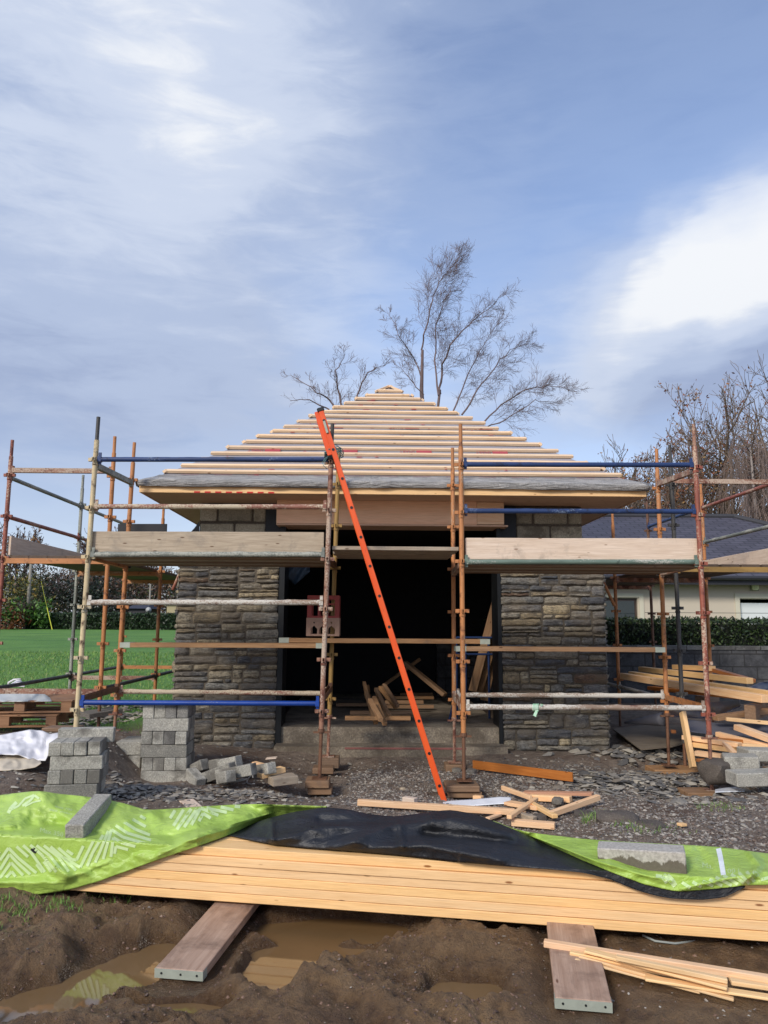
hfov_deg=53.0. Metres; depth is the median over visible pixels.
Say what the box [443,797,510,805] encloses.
plastic sheet
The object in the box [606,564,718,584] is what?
platform board
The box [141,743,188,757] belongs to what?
concrete block
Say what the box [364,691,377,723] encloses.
fan timber
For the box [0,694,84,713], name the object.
pallet
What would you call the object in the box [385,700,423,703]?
floor timber
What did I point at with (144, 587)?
brown tree
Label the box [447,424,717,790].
scaffold
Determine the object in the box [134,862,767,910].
pine board
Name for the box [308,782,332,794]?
sole pad
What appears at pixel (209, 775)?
concrete block
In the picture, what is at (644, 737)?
plywood sheet
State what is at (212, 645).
trestle plank
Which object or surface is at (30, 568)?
utility pole
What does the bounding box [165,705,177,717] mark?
concrete block
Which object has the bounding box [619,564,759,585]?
platform board
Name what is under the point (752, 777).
concrete slab
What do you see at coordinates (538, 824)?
offcut
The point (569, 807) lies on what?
offcut
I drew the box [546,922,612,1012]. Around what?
scaffold board
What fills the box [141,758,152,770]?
concrete block
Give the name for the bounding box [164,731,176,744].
concrete block
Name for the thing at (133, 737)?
concrete block
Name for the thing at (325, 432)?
ladder
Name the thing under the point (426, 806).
offcut
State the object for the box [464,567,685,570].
platform board
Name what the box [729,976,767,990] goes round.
lath
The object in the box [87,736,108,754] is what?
concrete block
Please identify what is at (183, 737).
concrete block
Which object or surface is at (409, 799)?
offcut
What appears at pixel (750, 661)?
garden wall
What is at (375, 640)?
trestle plank
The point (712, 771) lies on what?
stone
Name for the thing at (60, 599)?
evergreen tree
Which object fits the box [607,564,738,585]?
platform board
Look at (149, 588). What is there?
utility pole
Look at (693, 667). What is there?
long timber
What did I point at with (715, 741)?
offcut
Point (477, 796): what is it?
offcut
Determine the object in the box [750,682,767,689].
plastic sheet
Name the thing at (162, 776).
concrete block
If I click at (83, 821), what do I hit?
concrete block
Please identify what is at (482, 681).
leaning board
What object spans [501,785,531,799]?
offcut
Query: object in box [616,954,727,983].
lath
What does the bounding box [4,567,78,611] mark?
brown tree
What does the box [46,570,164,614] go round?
brown tree
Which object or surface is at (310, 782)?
sole pad
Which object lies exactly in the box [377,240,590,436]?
birch tree
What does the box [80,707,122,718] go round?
slate piece
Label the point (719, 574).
platform board
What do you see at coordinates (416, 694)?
floor timber
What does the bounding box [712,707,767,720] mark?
long timber
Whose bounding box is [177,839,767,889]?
pine board
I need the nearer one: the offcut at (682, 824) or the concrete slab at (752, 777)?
the offcut at (682, 824)
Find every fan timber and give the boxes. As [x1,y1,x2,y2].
[362,681,367,690]
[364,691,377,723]
[368,698,382,721]
[372,696,386,725]
[374,688,390,715]
[378,686,397,708]
[382,684,398,706]
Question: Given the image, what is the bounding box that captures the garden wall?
[436,644,767,703]
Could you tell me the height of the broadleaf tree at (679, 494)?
8.935 m
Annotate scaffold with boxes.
[0,436,177,726]
[70,417,341,779]
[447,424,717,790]
[604,445,767,765]
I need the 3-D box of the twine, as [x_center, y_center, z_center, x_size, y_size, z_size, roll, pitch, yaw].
[-0.502,-0.524,7.616,0.210,0.228,0.380,0,-8,-1]
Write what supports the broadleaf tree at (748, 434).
on the ground at (480, 954)
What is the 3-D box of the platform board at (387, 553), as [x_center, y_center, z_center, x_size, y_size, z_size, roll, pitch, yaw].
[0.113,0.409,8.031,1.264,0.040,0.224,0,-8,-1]
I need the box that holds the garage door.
[740,603,767,621]
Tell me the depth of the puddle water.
3.79 m
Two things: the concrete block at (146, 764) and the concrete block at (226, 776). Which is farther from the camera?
the concrete block at (146, 764)
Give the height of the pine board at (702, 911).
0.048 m
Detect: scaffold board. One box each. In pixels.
[154,901,259,981]
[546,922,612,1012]
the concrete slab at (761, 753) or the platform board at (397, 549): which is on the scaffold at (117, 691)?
the platform board at (397, 549)
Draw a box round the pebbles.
[2,891,759,1022]
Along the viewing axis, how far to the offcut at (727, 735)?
8.15 m
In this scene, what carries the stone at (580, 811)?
on the ground at (480, 954)
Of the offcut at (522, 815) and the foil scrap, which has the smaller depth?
the offcut at (522, 815)
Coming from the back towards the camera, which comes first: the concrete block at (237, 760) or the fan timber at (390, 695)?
the fan timber at (390, 695)
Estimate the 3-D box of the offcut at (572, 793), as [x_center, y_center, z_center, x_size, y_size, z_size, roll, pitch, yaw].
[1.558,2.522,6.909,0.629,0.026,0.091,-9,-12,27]
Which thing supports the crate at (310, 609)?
on the crate at (318, 624)
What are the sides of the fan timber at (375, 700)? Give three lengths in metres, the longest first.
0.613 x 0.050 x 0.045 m
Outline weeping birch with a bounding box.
[714,427,767,602]
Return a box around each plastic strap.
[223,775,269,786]
[642,934,694,944]
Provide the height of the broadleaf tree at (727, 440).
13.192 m
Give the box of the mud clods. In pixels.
[0,890,764,1023]
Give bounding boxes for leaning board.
[469,602,491,691]
[477,635,491,692]
[480,662,492,700]
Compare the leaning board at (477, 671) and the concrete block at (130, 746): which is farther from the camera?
the leaning board at (477, 671)
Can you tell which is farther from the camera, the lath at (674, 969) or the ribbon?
the ribbon
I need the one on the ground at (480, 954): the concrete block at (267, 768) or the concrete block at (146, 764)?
the concrete block at (267, 768)
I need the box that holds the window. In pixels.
[605,598,636,623]
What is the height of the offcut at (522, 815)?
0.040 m
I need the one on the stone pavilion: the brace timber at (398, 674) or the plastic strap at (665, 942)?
the brace timber at (398, 674)
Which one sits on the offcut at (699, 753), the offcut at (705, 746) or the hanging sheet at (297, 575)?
the offcut at (705, 746)
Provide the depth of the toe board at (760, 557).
9.98 m
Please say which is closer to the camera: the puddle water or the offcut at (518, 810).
the puddle water
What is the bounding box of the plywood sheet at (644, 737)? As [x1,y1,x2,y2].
[613,725,705,749]
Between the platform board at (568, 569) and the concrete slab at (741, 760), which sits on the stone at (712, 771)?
the concrete slab at (741, 760)
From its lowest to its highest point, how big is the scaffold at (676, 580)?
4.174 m
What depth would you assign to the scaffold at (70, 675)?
9.15 m
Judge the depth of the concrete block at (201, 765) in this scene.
7.32 m
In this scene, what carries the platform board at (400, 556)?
on the scaffold at (117, 691)
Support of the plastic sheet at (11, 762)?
on the ground at (480, 954)
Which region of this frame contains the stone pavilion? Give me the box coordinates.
[135,385,650,757]
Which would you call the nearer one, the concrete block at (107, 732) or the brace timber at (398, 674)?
the concrete block at (107, 732)
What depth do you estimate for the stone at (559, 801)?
6.57 m
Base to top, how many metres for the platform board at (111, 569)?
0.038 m
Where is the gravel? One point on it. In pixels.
(620, 829)
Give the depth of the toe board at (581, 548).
7.69 m
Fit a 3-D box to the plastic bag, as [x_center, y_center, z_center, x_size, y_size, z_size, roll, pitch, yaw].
[-4.754,2.216,9.988,0.283,0.116,0.218,0,-8,-1]
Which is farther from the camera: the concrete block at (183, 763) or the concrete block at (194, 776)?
the concrete block at (183, 763)
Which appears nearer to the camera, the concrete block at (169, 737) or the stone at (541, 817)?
the stone at (541, 817)
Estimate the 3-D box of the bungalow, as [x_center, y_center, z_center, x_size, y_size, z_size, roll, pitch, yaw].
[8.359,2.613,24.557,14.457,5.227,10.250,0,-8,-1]
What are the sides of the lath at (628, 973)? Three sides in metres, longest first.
0.546 x 0.022 x 0.012 m
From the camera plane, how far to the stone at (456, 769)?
8.32 m
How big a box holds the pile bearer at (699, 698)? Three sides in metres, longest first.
1.188 x 0.160 x 0.120 m
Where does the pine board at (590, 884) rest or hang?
on the pine board at (512, 889)
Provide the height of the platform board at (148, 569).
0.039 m
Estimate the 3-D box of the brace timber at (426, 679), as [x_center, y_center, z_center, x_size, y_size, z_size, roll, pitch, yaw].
[0.642,2.629,12.162,0.864,0.060,0.110,34,12,32]
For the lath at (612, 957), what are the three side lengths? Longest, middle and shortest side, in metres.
0.620 x 0.052 x 0.014 m
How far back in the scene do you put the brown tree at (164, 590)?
83.46 m
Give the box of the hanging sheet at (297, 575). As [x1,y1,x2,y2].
[289,567,309,584]
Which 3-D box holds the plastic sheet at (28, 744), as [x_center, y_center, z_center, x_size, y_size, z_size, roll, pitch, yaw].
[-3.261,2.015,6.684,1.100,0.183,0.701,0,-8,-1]
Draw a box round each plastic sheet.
[0,694,51,701]
[0,730,57,760]
[0,755,40,770]
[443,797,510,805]
[662,700,739,717]
[688,719,767,736]
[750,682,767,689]
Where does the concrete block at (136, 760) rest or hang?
on the concrete block
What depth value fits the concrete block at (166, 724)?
7.38 m
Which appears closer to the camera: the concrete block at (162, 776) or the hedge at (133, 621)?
the concrete block at (162, 776)
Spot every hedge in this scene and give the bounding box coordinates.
[25,611,176,629]
[457,614,767,645]
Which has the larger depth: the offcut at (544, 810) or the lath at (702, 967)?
the offcut at (544, 810)
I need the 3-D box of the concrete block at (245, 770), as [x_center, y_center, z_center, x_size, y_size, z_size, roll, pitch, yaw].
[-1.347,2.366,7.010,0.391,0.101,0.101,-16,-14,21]
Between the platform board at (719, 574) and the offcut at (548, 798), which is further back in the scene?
the platform board at (719, 574)
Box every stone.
[452,767,460,772]
[466,768,476,773]
[533,814,547,820]
[552,797,563,805]
[573,809,594,817]
[595,810,638,823]
[636,819,667,829]
[697,757,729,784]
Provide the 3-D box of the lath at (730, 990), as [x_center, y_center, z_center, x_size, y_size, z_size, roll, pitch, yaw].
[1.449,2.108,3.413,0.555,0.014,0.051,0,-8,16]
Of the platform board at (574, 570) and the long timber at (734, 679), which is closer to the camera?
the platform board at (574, 570)
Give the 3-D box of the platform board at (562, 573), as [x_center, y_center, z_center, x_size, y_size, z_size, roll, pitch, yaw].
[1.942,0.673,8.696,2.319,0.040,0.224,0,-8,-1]
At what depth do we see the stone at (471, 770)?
8.26 m
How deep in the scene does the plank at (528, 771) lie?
7.99 m
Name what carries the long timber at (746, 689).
on the long timber at (656, 688)
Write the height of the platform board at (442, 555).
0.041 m
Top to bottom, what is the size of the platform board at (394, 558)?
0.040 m
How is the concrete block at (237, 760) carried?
on the ground at (480, 954)
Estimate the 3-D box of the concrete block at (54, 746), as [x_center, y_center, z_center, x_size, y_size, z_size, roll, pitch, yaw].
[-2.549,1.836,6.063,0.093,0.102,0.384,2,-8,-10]
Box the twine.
[322,444,343,468]
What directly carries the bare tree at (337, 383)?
on the ground at (480, 954)
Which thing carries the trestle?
on the stone pavilion
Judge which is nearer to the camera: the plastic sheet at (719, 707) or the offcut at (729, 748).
the offcut at (729, 748)
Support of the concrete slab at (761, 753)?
on the ground at (480, 954)
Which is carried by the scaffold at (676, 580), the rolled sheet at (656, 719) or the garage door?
the rolled sheet at (656, 719)
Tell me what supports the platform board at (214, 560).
on the scaffold at (117, 691)
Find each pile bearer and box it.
[695,695,719,702]
[744,702,767,719]
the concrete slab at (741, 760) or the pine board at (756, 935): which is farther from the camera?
the concrete slab at (741, 760)
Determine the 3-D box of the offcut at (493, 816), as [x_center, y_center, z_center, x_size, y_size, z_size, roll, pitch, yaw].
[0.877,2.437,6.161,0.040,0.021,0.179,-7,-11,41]
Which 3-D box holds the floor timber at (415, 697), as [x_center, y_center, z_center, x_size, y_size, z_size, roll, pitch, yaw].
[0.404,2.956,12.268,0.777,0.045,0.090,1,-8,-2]
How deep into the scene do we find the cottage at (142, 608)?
72.05 m
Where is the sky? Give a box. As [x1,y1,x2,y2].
[0,0,767,612]
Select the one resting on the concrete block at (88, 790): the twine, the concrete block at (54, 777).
the concrete block at (54, 777)
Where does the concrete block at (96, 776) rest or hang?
on the concrete block at (88, 790)
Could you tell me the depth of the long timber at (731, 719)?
8.57 m
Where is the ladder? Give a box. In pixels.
[315,407,446,800]
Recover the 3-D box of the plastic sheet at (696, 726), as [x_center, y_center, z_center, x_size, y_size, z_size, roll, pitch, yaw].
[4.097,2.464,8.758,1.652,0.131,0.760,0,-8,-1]
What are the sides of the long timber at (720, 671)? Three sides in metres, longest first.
0.753 x 0.100 x 0.050 m
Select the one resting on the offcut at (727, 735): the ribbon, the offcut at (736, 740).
the offcut at (736, 740)
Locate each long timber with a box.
[620,673,767,702]
[628,671,767,694]
[638,667,752,683]
[647,686,740,699]
[672,665,715,670]
[710,668,755,682]
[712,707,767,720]
[725,717,767,724]
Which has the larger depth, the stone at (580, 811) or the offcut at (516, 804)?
the offcut at (516, 804)
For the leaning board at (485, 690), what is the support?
on the stone pavilion
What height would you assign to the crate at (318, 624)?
0.200 m
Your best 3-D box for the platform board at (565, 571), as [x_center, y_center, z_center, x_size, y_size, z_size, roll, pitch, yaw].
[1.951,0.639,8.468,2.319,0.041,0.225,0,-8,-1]
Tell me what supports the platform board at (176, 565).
on the scaffold at (117, 691)
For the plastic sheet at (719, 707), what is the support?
on the plastic sheet at (696, 726)
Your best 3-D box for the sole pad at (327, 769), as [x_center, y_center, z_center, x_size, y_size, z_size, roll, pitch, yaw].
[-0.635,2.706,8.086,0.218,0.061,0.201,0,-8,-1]
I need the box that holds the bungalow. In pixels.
[582,514,767,623]
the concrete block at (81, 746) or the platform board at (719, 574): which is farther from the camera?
the platform board at (719, 574)
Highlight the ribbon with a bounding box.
[532,703,542,716]
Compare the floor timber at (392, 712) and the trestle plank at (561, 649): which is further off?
the floor timber at (392, 712)
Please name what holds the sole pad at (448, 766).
on the ground at (480, 954)
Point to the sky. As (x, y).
(201, 201)
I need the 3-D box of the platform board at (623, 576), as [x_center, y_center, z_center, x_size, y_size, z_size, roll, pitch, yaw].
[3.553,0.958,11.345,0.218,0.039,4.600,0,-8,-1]
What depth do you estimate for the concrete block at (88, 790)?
5.85 m
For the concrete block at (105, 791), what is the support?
on the ground at (480, 954)
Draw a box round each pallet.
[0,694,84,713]
[0,706,73,727]
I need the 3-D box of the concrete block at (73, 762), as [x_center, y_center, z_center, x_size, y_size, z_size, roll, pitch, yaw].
[-2.361,1.926,5.934,0.384,0.102,0.095,2,-8,-10]
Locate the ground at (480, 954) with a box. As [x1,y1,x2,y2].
[0,624,767,1023]
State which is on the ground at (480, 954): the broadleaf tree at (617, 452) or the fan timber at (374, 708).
the broadleaf tree at (617, 452)
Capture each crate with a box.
[306,618,340,635]
[307,595,340,617]
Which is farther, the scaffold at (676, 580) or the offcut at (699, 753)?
the scaffold at (676, 580)
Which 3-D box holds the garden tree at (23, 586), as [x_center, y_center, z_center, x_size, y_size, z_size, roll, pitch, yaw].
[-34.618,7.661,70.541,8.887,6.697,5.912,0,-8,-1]
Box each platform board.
[10,555,138,579]
[29,555,150,579]
[47,556,163,579]
[66,556,174,579]
[96,557,320,560]
[102,559,324,562]
[110,561,324,563]
[118,563,324,565]
[122,564,324,566]
[128,566,176,578]
[332,546,458,552]
[333,552,451,556]
[334,552,454,553]
[336,556,448,559]
[337,555,451,557]
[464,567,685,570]
[464,569,674,571]
[464,571,666,572]
[464,572,660,574]
[468,564,697,568]
[605,574,647,582]
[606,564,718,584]
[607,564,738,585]
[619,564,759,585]
[634,564,767,585]
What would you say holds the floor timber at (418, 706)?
on the stone pavilion
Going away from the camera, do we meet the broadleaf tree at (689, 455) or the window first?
the window
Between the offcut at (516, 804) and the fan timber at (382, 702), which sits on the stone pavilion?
the fan timber at (382, 702)
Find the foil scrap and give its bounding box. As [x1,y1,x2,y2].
[715,787,744,792]
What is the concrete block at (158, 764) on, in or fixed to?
on the concrete block
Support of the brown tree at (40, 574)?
on the ground at (480, 954)
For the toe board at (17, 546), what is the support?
attached to the scaffold at (70, 675)
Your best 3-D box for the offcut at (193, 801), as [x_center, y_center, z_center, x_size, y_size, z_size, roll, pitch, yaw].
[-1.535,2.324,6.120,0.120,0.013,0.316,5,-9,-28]
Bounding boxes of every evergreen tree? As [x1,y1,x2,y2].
[3,564,120,627]
[81,587,156,614]
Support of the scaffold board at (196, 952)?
on the ground at (480, 954)
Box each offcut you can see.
[179,799,200,806]
[257,766,285,778]
[267,772,297,786]
[357,798,514,814]
[402,796,417,801]
[473,795,483,798]
[485,813,501,819]
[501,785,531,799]
[504,800,542,810]
[507,797,537,818]
[511,818,555,829]
[515,812,536,819]
[523,790,593,795]
[530,794,571,802]
[531,801,557,817]
[548,794,599,816]
[677,822,686,826]
[682,735,741,747]
[692,741,736,751]
[694,750,721,757]
[715,732,767,746]
[718,738,742,742]
[722,741,736,752]
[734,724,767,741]
[742,743,766,746]
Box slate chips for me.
[0,705,767,831]
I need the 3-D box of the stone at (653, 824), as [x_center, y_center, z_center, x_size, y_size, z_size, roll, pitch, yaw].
[1.989,2.357,5.750,0.200,0.094,0.199,8,-11,-41]
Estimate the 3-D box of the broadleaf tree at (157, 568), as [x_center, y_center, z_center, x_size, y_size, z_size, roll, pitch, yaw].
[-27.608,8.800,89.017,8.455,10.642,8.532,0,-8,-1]
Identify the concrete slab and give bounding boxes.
[721,753,759,768]
[725,768,767,786]
[737,746,767,761]
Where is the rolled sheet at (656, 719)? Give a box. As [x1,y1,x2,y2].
[624,712,665,725]
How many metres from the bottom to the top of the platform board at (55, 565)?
0.039 m
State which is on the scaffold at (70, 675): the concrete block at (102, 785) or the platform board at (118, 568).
the platform board at (118, 568)
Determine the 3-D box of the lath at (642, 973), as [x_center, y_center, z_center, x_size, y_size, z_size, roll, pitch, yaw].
[1.225,2.114,3.503,0.670,0.015,0.030,2,-7,26]
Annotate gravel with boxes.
[0,731,767,852]
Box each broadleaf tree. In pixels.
[0,522,67,585]
[69,527,117,569]
[137,566,173,597]
[598,434,686,508]
[604,450,719,513]
[614,439,736,512]
[622,380,766,516]
[641,362,767,515]
[663,350,767,519]
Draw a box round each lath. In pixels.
[544,939,767,982]
[570,949,678,978]
[575,957,699,993]
[579,955,733,1000]
[584,948,727,990]
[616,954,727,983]
[645,974,767,999]
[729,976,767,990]
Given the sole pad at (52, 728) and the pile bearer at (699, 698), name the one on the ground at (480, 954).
the sole pad at (52, 728)
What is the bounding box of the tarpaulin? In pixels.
[0,791,767,899]
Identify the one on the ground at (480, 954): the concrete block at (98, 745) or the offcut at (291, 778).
the offcut at (291, 778)
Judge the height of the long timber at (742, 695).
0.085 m
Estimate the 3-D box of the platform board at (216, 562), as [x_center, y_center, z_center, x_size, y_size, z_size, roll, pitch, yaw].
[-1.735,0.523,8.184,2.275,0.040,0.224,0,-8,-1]
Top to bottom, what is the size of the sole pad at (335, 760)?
0.104 m
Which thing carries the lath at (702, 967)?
on the lath at (744, 983)
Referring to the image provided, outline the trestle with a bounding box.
[448,636,491,721]
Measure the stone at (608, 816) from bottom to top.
0.124 m
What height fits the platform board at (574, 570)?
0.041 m
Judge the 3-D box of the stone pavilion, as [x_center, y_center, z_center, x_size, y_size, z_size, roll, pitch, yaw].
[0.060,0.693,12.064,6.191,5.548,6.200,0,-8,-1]
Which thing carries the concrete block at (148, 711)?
on the concrete block
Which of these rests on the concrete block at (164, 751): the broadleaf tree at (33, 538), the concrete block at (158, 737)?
the concrete block at (158, 737)
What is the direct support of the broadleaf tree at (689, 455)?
on the ground at (480, 954)
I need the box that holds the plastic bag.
[8,678,24,686]
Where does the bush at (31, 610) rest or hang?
on the ground at (480, 954)
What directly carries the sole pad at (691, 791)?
on the slate chips
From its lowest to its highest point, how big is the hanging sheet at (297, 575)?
0.285 m
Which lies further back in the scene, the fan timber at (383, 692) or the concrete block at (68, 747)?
the fan timber at (383, 692)
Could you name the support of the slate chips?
on the ground at (480, 954)
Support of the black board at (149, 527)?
on the scaffold at (70, 675)
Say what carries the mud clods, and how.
on the ground at (480, 954)
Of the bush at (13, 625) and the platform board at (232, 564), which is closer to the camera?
the platform board at (232, 564)
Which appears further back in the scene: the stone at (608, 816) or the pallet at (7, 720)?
the pallet at (7, 720)
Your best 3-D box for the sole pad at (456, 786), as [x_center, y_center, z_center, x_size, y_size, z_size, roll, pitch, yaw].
[0.734,2.604,7.314,0.313,0.056,0.301,0,-8,-1]
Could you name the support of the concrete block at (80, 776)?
on the concrete block
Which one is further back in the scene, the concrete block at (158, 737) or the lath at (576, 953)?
the concrete block at (158, 737)
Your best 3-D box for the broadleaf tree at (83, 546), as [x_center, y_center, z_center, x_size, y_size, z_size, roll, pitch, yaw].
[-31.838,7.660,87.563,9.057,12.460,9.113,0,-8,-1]
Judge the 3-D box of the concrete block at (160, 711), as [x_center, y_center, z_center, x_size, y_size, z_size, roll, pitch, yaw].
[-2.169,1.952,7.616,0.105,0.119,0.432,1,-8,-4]
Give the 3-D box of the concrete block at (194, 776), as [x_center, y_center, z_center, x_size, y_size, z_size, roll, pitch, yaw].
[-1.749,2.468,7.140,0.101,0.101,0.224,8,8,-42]
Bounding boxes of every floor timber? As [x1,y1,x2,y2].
[336,703,390,705]
[345,716,410,719]
[350,710,412,714]
[385,696,433,698]
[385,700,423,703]
[387,705,433,707]
[400,692,432,695]
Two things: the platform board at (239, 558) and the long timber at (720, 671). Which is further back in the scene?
the long timber at (720, 671)
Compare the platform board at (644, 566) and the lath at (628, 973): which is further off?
the platform board at (644, 566)
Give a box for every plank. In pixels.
[120,642,321,647]
[279,637,489,643]
[454,646,664,651]
[472,760,573,781]
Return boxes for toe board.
[8,536,85,555]
[92,531,323,551]
[465,538,697,559]
[704,548,767,564]
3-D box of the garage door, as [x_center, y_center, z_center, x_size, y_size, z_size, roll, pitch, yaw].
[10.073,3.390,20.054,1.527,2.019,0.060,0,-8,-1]
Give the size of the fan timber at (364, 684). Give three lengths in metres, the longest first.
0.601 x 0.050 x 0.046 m
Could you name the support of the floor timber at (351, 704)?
on the stone pavilion
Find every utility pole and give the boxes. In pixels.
[25,564,35,628]
[145,584,155,598]
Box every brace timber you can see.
[377,658,420,687]
[403,661,446,696]
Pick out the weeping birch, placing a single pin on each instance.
(754, 507)
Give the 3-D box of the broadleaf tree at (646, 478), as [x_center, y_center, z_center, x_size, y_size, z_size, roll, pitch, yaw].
[9.921,1.688,30.528,7.166,8.414,6.048,-1,-8,9]
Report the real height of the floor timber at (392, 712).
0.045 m
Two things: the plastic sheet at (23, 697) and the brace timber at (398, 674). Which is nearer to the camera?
the plastic sheet at (23, 697)
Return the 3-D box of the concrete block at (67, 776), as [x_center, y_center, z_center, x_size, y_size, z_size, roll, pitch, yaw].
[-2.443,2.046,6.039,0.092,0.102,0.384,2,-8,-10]
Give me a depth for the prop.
8.22 m
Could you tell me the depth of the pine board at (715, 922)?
4.12 m
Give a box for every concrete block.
[44,783,98,796]
[47,770,61,784]
[48,737,68,755]
[49,754,104,769]
[58,727,115,741]
[60,770,74,784]
[61,737,80,755]
[65,794,110,837]
[74,737,93,755]
[74,769,88,783]
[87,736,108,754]
[87,761,108,783]
[99,788,107,793]
[101,777,104,791]
[116,739,140,754]
[124,736,140,738]
[128,755,141,767]
[140,770,186,781]
[141,731,153,744]
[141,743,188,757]
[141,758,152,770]
[142,717,190,730]
[143,705,154,717]
[152,731,164,744]
[153,758,164,770]
[154,705,166,717]
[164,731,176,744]
[164,757,176,770]
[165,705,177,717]
[175,727,193,743]
[176,751,194,770]
[177,706,195,717]
[184,767,206,784]
[188,758,208,772]
[201,762,235,782]
[208,755,242,769]
[215,762,256,777]
[216,769,235,783]
[254,762,276,776]
[597,841,686,873]
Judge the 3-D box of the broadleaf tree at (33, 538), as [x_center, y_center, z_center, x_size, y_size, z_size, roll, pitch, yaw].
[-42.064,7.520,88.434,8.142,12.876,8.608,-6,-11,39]
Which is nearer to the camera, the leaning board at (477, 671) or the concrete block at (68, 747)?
the concrete block at (68, 747)
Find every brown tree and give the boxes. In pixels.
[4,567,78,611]
[13,564,132,612]
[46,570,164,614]
[77,567,175,611]
[109,567,177,612]
[137,566,177,611]
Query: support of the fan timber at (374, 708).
on the stone pavilion
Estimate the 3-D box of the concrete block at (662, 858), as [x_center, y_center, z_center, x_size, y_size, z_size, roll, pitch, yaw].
[1.368,1.842,4.093,0.440,0.123,0.151,-4,-9,17]
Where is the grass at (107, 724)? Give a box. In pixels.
[0,650,744,929]
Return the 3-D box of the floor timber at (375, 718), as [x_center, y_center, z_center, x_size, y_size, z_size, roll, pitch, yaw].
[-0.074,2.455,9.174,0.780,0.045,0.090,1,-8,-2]
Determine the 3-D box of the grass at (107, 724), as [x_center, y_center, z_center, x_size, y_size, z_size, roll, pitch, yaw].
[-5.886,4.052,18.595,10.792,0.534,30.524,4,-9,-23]
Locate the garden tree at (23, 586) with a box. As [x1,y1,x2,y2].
[0,564,60,628]
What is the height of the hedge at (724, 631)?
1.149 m
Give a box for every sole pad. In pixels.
[42,725,83,731]
[305,776,330,787]
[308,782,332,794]
[312,765,333,773]
[322,755,339,767]
[443,780,479,791]
[444,761,461,771]
[447,790,481,797]
[645,765,698,773]
[677,787,714,797]
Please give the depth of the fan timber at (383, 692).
10.54 m
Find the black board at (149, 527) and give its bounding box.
[118,524,166,531]
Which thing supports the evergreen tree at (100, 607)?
on the ground at (480, 954)
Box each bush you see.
[0,604,32,629]
[1,596,54,628]
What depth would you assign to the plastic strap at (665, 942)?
3.95 m
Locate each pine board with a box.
[71,883,767,940]
[95,876,767,930]
[115,869,767,920]
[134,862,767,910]
[154,854,767,901]
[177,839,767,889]
[219,835,250,840]
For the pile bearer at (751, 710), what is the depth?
8.77 m
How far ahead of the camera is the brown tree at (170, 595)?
82.16 m
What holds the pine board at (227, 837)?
on the pine board
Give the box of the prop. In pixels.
[679,711,696,767]
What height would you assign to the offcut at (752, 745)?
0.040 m
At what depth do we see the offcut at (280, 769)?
7.11 m
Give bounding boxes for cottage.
[128,605,163,612]
[167,605,175,612]
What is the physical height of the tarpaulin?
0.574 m
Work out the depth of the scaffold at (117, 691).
7.62 m
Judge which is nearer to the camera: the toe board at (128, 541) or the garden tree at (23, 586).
the toe board at (128, 541)
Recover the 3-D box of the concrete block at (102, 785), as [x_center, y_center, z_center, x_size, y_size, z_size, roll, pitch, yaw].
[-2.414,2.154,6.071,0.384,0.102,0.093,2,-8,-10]
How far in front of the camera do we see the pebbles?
3.52 m
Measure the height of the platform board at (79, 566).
0.039 m
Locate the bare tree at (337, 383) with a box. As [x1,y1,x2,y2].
[281,344,392,409]
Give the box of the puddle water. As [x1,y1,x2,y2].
[0,919,502,1021]
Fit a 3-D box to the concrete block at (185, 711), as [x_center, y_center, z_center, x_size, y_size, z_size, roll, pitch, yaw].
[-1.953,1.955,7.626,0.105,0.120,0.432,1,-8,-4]

